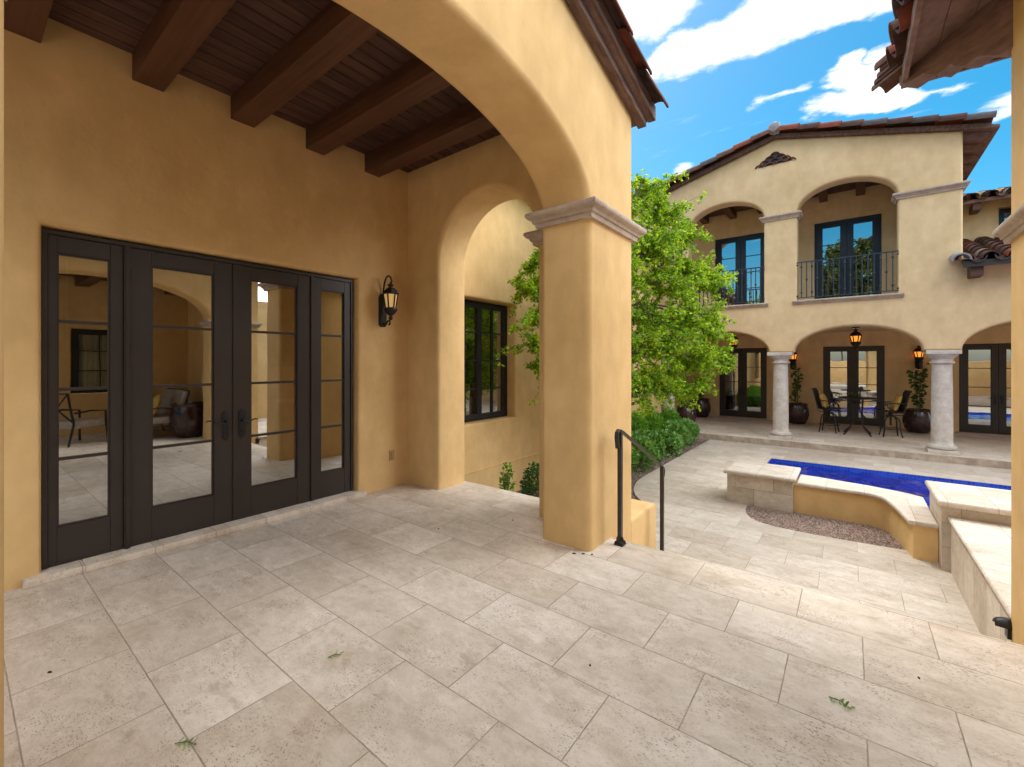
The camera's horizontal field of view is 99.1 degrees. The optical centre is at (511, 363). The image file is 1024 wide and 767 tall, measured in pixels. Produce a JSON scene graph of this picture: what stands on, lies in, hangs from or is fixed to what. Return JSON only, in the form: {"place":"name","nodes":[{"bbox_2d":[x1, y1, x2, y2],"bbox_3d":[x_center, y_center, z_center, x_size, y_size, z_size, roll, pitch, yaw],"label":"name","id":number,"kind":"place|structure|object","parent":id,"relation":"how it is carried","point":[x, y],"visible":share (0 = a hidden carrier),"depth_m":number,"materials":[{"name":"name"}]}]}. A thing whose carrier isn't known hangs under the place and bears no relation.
{"place":"outdoors","nodes":[
{"label":"outdoors","id":0,"kind":"place"},
{"bbox_2d":[4,481,1023,766],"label":"terrace floor","id":1,"kind":"structure","parent":0,"point":[464,623],"depth_m":2.20,"materials":[{"name":"beige tile"}]},
{"bbox_2d":[175,737,197,747],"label":"leaf sprig","id":2,"kind":"object","parent":1,"relation":"on","point":[186,740],"visible":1,"depth_m":1.72,"materials":[{"name":"green plant"}]},
{"bbox_2d":[829,696,854,708],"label":"leaf sprig","id":3,"kind":"object","parent":1,"relation":"on","point":[844,705],"visible":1,"depth_m":1.91,"materials":[{"name":"green plant"}]},
{"bbox_2d":[516,439,707,499],"bbox_3d":[2.755,2.130,8.618,3.000,0.001,9.000,0,0,38],"label":"planting bed","id":4,"kind":"object","parent":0,"point":[633,475],"visible":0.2,"depth_m":8.85,"materials":[{"name":"brown soil"}]},
{"bbox_2d":[499,462,516,490],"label":"shrub","id":5,"kind":"object","parent":4,"relation":"on","point":[506,476],"visible":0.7,"depth_m":6.18,"materials":[{"name":"green plant"}]},
{"bbox_2d":[519,461,538,497],"bbox_3d":[0.398,1.703,5.637,0.680,0.916,0.599,0,0,38],"label":"shrub","id":6,"kind":"object","parent":4,"relation":"on","point":[529,481],"visible":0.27,"depth_m":5.59,"materials":[{"name":"green plant"}]},
{"bbox_2d":[494,169,737,417],"bbox_3d":[1.915,-0.589,7.221,4.944,5.586,2.165,0,0,-28],"label":"courtyard tree","id":7,"kind":"object","parent":4,"relation":"on","point":[661,340],"visible":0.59,"depth_m":7.29,"materials":[{"name":"green plant"}]},
{"bbox_2d":[631,445,639,470],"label":"rounded shrub","id":8,"kind":"object","parent":4,"relation":"on","point":[635,459],"visible":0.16,"depth_m":8.04,"materials":[{"name":"green plant"}]},
{"bbox_2d":[631,410,648,452],"bbox_3d":[2.814,1.610,10.190,0.781,1.104,0.770,0,0,38],"label":"feathery shrub","id":9,"kind":"object","parent":4,"relation":"on","point":[641,422],"visible":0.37,"depth_m":9.99,"materials":[{"name":"green plant"}]},
{"bbox_2d":[631,499,655,548],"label":"stucco block","id":10,"kind":"structure","parent":4,"relation":"on","point":[643,523],"depth_m":4.43,"materials":[{"name":"beige paint"}]},
{"bbox_2d":[631,434,659,471],"bbox_3d":[2.525,1.811,8.864,0.983,0.744,0.952,0,0,38],"label":"rounded shrub","id":11,"kind":"object","parent":4,"relation":"on","point":[648,445],"visible":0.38,"depth_m":8.61,"materials":[{"name":"green plant"}]},
{"bbox_2d":[631,428,665,462],"bbox_3d":[2.940,1.794,9.603,0.956,0.762,0.828,0,0,38],"label":"rounded shrub","id":12,"kind":"object","parent":4,"relation":"on","point":[656,437],"visible":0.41,"depth_m":9.41,"materials":[{"name":"green plant"}]},
{"bbox_2d":[637,409,665,429],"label":"feathery shrub","id":13,"kind":"object","parent":4,"relation":"on","point":[658,419],"visible":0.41,"depth_m":10.95,"materials":[{"name":"green plant"}]},
{"bbox_2d":[652,428,684,456],"bbox_3d":[3.554,1.851,10.199,0.956,0.670,0.970,0,0,38],"label":"rounded shrub","id":14,"kind":"object","parent":4,"relation":"on","point":[674,438],"visible":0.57,"depth_m":9.98,"materials":[{"name":"green plant"}]},
{"bbox_2d":[656,408,680,424],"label":"feathery shrub","id":15,"kind":"object","parent":4,"relation":"on","point":[670,414],"visible":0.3,"depth_m":11.94,"materials":[{"name":"green plant"}]},
{"bbox_2d":[662,420,692,449],"bbox_3d":[4.017,1.789,10.915,0.973,0.756,0.957,0,0,38],"label":"rounded shrub","id":16,"kind":"object","parent":4,"relation":"on","point":[681,429],"visible":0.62,"depth_m":10.71,"materials":[{"name":"green plant"}]},
{"bbox_2d":[672,417,699,445],"bbox_3d":[4.530,1.808,11.595,0.918,0.766,0.997,0,0,38],"label":"rounded shrub","id":17,"kind":"object","parent":4,"relation":"on","point":[692,427],"visible":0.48,"depth_m":11.36,"materials":[{"name":"green plant"}]},
{"bbox_2d":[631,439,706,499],"bbox_3d":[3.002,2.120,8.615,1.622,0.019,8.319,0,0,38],"label":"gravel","id":18,"kind":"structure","parent":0,"point":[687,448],"depth_m":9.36,"materials":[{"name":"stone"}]},
{"bbox_2d":[617,0,1010,193],"label":"sky","id":19,"kind":"structure","parent":0,"point":[725,71],"materials":[{"name":"blue"}]},
{"bbox_2d":[633,439,1010,633],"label":"patio","id":20,"kind":"structure","parent":0,"point":[705,520],"depth_m":5.12,"materials":[{"name":"beige tile"}]},
{"bbox_2d":[723,460,800,513],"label":"stone pier","id":21,"kind":"structure","parent":20,"relation":"on","point":[765,486],"depth_m":6.43,"materials":[{"name":"stone"}]},
{"bbox_2d":[746,506,904,549],"bbox_3d":[3.999,2.128,5.693,1.950,0.001,1.100,0,0,38],"label":"gravel patch","id":22,"kind":"object","parent":20,"relation":"on","point":[823,526],"visible":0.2,"depth_m":5.70,"materials":[{"name":"gravel"}]},
{"bbox_2d":[794,474,938,562],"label":"curved pool wall","id":23,"kind":"structure","parent":20,"relation":"on","point":[907,522],"depth_m":5.67,"materials":[{"name":"paint"}]},
{"bbox_2d":[767,459,1010,489],"bbox_3d":[8.021,2.656,5.764,8.378,1.088,3.478,0,0,38],"label":"pool basin","id":24,"kind":"object","parent":20,"relation":"in","point":[892,474],"visible":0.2,"depth_m":8.45,"materials":[{"name":"blue tile"}]},
{"bbox_2d":[770,461,955,508],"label":"pool water","id":25,"kind":"structure","parent":24,"relation":"in","point":[915,487],"depth_m":8.22,"materials":[{"name":"blue liquid"}]},
{"bbox_2d":[925,480,1010,570],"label":"stone pier","id":26,"kind":"structure","parent":20,"relation":"on","point":[981,504],"depth_m":4.43,"materials":[{"name":"stone"}]},
{"bbox_2d":[947,517,1010,641],"bbox_3d":[4.765,1.860,2.742,2.624,0.640,2.202,0,0,38],"label":"stone bench","id":27,"kind":"object","parent":20,"relation":"on","point":[980,561],"visible":0.65,"depth_m":3.56,"materials":[{"name":"stone"}]},
{"bbox_2d":[634,110,1010,455],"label":"house","id":28,"kind":"structure","parent":0,"point":[827,236],"depth_m":11.30,"materials":[{"name":"paint"}]},
{"bbox_2d":[717,238,740,305],"bbox_3d":[6.802,-2.753,13.712,0.675,2.282,0.109,0,0,38],"label":"door","id":29,"kind":"structure","parent":28,"relation":"in","point":[728,251],"depth_m":13.69,"materials":[{"name":"blue paint"}]},
{"bbox_2d":[721,350,742,416],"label":"door","id":30,"kind":"structure","parent":28,"relation":"in","point":[731,384],"depth_m":15.83,"materials":[{"name":"glass"}]},
{"bbox_2d":[730,332,738,351],"bbox_3d":[7.012,-0.686,13.795,0.278,0.629,0.320,0,0,38],"label":"hanging lantern","id":31,"kind":"object","parent":28,"relation":"hanging from","point":[734,345],"visible":0.64,"depth_m":13.72,"materials":[{"name":"black metal"}]},
{"bbox_2d":[741,234,763,303],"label":"door","id":32,"kind":"structure","parent":28,"relation":"in","point":[752,247],"depth_m":13.33,"materials":[{"name":"blue paint"}]},
{"bbox_2d":[743,349,764,417],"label":"door","id":33,"kind":"structure","parent":28,"relation":"in","point":[753,360],"depth_m":15.42,"materials":[{"name":"glass"}]},
{"bbox_2d":[789,352,797,369],"bbox_3d":[9.376,-0.141,14.553,0.256,0.682,0.309,0,0,38],"label":"wall sconce","id":34,"kind":"object","parent":28,"relation":"attached to","point":[792,359],"depth_m":14.49,"materials":[{"name":"black metal"}]},
{"bbox_2d":[816,221,846,298],"bbox_3d":[8.866,-2.753,12.113,0.675,2.282,0.109,0,0,38],"label":"door","id":35,"kind":"structure","parent":28,"relation":"in","point":[831,239],"depth_m":12.13,"materials":[{"name":"blue paint"}]},
{"bbox_2d":[825,348,852,423],"bbox_3d":[10.432,0.707,13.936,0.710,2.402,0.109,0,0,38],"label":"door","id":36,"kind":"structure","parent":28,"relation":"in","point":[838,361],"depth_m":13.94,"materials":[{"name":"glass"}]},
{"bbox_2d":[849,327,861,349],"bbox_3d":[9.407,-0.686,11.940,0.278,0.629,0.320,0,0,38],"label":"hanging lantern","id":37,"kind":"object","parent":28,"relation":"hanging from","point":[855,336],"visible":0.99,"depth_m":11.88,"materials":[{"name":"black metal"}]},
{"bbox_2d":[847,216,878,296],"bbox_3d":[9.406,-2.753,11.695,0.675,2.282,0.109,0,0,38],"label":"door","id":38,"kind":"structure","parent":28,"relation":"in","point":[862,234],"depth_m":11.71,"materials":[{"name":"blue paint"}]},
{"bbox_2d":[853,347,882,425],"bbox_3d":[11.000,0.707,13.496,0.710,2.402,0.109,0,0,38],"label":"door","id":39,"kind":"structure","parent":28,"relation":"in","point":[867,362],"depth_m":13.50,"materials":[{"name":"glass"}]},
{"bbox_2d":[913,346,923,368],"bbox_3d":[11.815,-0.181,12.664,0.256,0.682,0.309,0,0,38],"label":"wall sconce","id":40,"kind":"object","parent":28,"relation":"attached to","point":[918,355],"depth_m":12.61,"materials":[{"name":"black metal"}]},
{"bbox_2d":[961,345,997,433],"bbox_3d":[12.894,0.707,12.029,0.708,2.402,0.109,0,0,38],"label":"door","id":41,"kind":"structure","parent":28,"relation":"in","point":[979,364],"depth_m":12.05,"materials":[{"name":"glass"}]},
{"bbox_2d":[998,345,1010,434],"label":"door","id":42,"kind":"structure","parent":28,"relation":"in","point":[1004,351],"depth_m":11.75,"materials":[{"name":"glass"}]},
{"bbox_2d":[999,208,1010,224],"bbox_3d":[12.430,-3.415,10.363,1.220,0.710,0.070,0,0,38],"label":"window","id":43,"kind":"structure","parent":28,"relation":"in","point":[1004,214],"depth_m":10.66,"materials":[{"name":"glass"}]},
{"bbox_2d":[694,416,1010,468],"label":"porch floor","id":44,"kind":"structure","parent":0,"point":[984,450],"depth_m":11.14,"materials":[{"name":"beige tile"}]},
{"bbox_2d":[676,405,696,421],"bbox_3d":[5.531,1.644,13.867,0.614,0.603,0.614,0,0,38],"label":"glazed pot","id":45,"kind":"object","parent":44,"relation":"on","point":[683,411],"visible":0.57,"depth_m":13.62,"materials":[{"name":"ceramic"}]},
{"bbox_2d":[692,398,710,416],"bbox_3d":[6.904,1.611,15.966,0.681,0.668,0.681,0,0,38],"label":"glazed pot","id":46,"kind":"object","parent":44,"relation":"on","point":[704,404],"visible":0.62,"depth_m":15.69,"materials":[{"name":"ceramic"}]},
{"bbox_2d":[698,391,704,398],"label":"potted plant","id":47,"kind":"object","parent":46,"relation":"on","point":[700,395],"visible":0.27,"depth_m":15.94,"materials":[{"name":"green plant"}]},
{"bbox_2d":[789,403,808,423],"bbox_3d":[9.244,1.617,14.154,0.667,0.655,0.667,0,0,38],"label":"glazed pot","id":48,"kind":"object","parent":44,"relation":"on","point":[798,413],"visible":0.84,"depth_m":13.89,"materials":[{"name":"ceramic"}]},
{"bbox_2d":[789,365,803,403],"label":"potted plant","id":49,"kind":"object","parent":48,"relation":"on","point":[794,393],"visible":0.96,"depth_m":14.14,"materials":[{"name":"green plant"}]},
{"bbox_2d":[812,388,841,432],"bbox_3d":[8.976,1.329,12.448,0.612,1.240,0.632,0,0,-44],"label":"bar chair","id":50,"kind":"object","parent":44,"relation":"on","point":[818,400],"visible":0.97,"depth_m":12.40,"materials":[{"name":"black metal"}]},
{"bbox_2d":[819,392,828,407],"bbox_3d":[8.910,1.045,12.458,0.450,0.450,0.150,0,-20,-44],"label":"pillow","id":51,"kind":"object","parent":50,"relation":"on","point":[822,396],"visible":0.91,"depth_m":12.33,"materials":[{"name":"beige fabric"}]},
{"bbox_2d":[838,396,877,436],"bbox_3d":[9.496,1.441,11.997,0.853,1.036,0.853,0,0,38],"label":"bar table","id":52,"kind":"object","parent":44,"relation":"on","point":[845,431],"visible":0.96,"depth_m":11.86,"materials":[{"name":"black metal"}]},
{"bbox_2d":[876,390,911,437],"bbox_3d":[10.150,1.329,11.605,0.632,1.240,0.612,0,0,28],"label":"bar chair","id":53,"kind":"object","parent":44,"relation":"on","point":[904,402],"visible":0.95,"depth_m":11.55,"materials":[{"name":"black metal"}]},
{"bbox_2d":[890,395,901,410],"bbox_3d":[10.194,1.045,11.584,0.150,0.450,0.450,22,10,26],"label":"pillow","id":54,"kind":"object","parent":53,"relation":"on","point":[897,398],"visible":0.93,"depth_m":11.45,"materials":[{"name":"beige fabric"}]},
{"bbox_2d":[902,408,930,433],"bbox_3d":[11.459,1.617,12.311,0.667,0.655,0.667,0,0,38],"label":"glazed pot","id":55,"kind":"object","parent":44,"relation":"on","point":[916,421],"visible":0.84,"depth_m":12.10,"materials":[{"name":"ceramic"}]},
{"bbox_2d":[906,363,929,409],"bbox_3d":[11.472,0.688,12.341,0.393,1.406,0.513,0,0,-43],"label":"potted plant","id":56,"kind":"object","parent":55,"relation":"on","point":[921,379],"visible":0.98,"depth_m":12.30,"materials":[{"name":"green plant"}]},
{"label":"ground","id":57,"kind":"structure","parent":0,"visible":0},
{"bbox_2d":[0,0,673,766],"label":"courtyard house","id":58,"kind":"structure","parent":57,"relation":"on","point":[220,220],"depth_m":3.65,"materials":[{"name":"paint"}]},
{"bbox_2d":[130,248,232,544],"bbox_3d":[-2.782,0.258,3.725,0.109,2.345,0.752,0,0,38],"label":"door","id":59,"kind":"structure","parent":58,"relation":"in","point":[181,307],"depth_m":3.71,"materials":[{"name":"brown metal"}]},
{"bbox_2d":[236,265,310,517],"bbox_3d":[-2.330,0.258,4.309,0.109,2.345,0.712,0,0,38],"label":"door","id":60,"kind":"structure","parent":58,"relation":"in","point":[273,351],"depth_m":4.30,"materials":[{"name":"glass"}]},
{"bbox_2d":[379,275,398,326],"bbox_3d":[-1.446,-0.737,5.111,0.258,0.605,0.210,0,0,38],"label":"wall lantern","id":61,"kind":"object","parent":58,"relation":"attached to","point":[388,298],"depth_m":5.07,"materials":[{"name":"brown metal"}]},
{"bbox_2d":[389,450,393,460],"bbox_3d":[-1.453,1.113,5.287,0.032,0.125,0.070,0,0,38],"label":"outlet cover","id":62,"kind":"object","parent":58,"relation":"attached to","point":[391,454],"visible":1,"depth_m":5.27,"materials":[{"name":"beige plastic"}]},
{"bbox_2d":[464,300,506,421],"bbox_3d":[-0.530,-0.040,6.852,0.070,1.840,1.375,0,0,38],"label":"window","id":63,"kind":"structure","parent":58,"relation":"in","point":[485,324],"depth_m":6.97,"materials":[{"name":"black metal"}]},
{"bbox_2d":[871,0,1023,644],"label":"opposite loggia","id":64,"kind":"object","parent":57,"relation":"on","point":[930,40],"visible":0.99,"depth_m":2.64,"materials":[{"name":"paint"}]},
{"bbox_2d":[992,617,1012,639],"bbox_3d":[2.998,1.607,2.668,0.072,0.117,0.086,0,0,38],"label":"step light","id":65,"kind":"object","parent":64,"relation":"attached to","point":[1005,622],"visible":1,"depth_m":2.64,"materials":[{"name":"black metal"}]},
{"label":"steps","id":66,"kind":"structure","parent":57,"relation":"on","visible":0},
{"bbox_2d":[614,429,664,550],"bbox_3d":[1.199,1.255,4.005,0.076,1.431,1.148,0,0,38],"label":"handrail","id":67,"kind":"object","parent":66,"relation":"on","point":[618,438],"visible":0.97,"depth_m":3.61,"materials":[{"name":"metal"}]}
]}

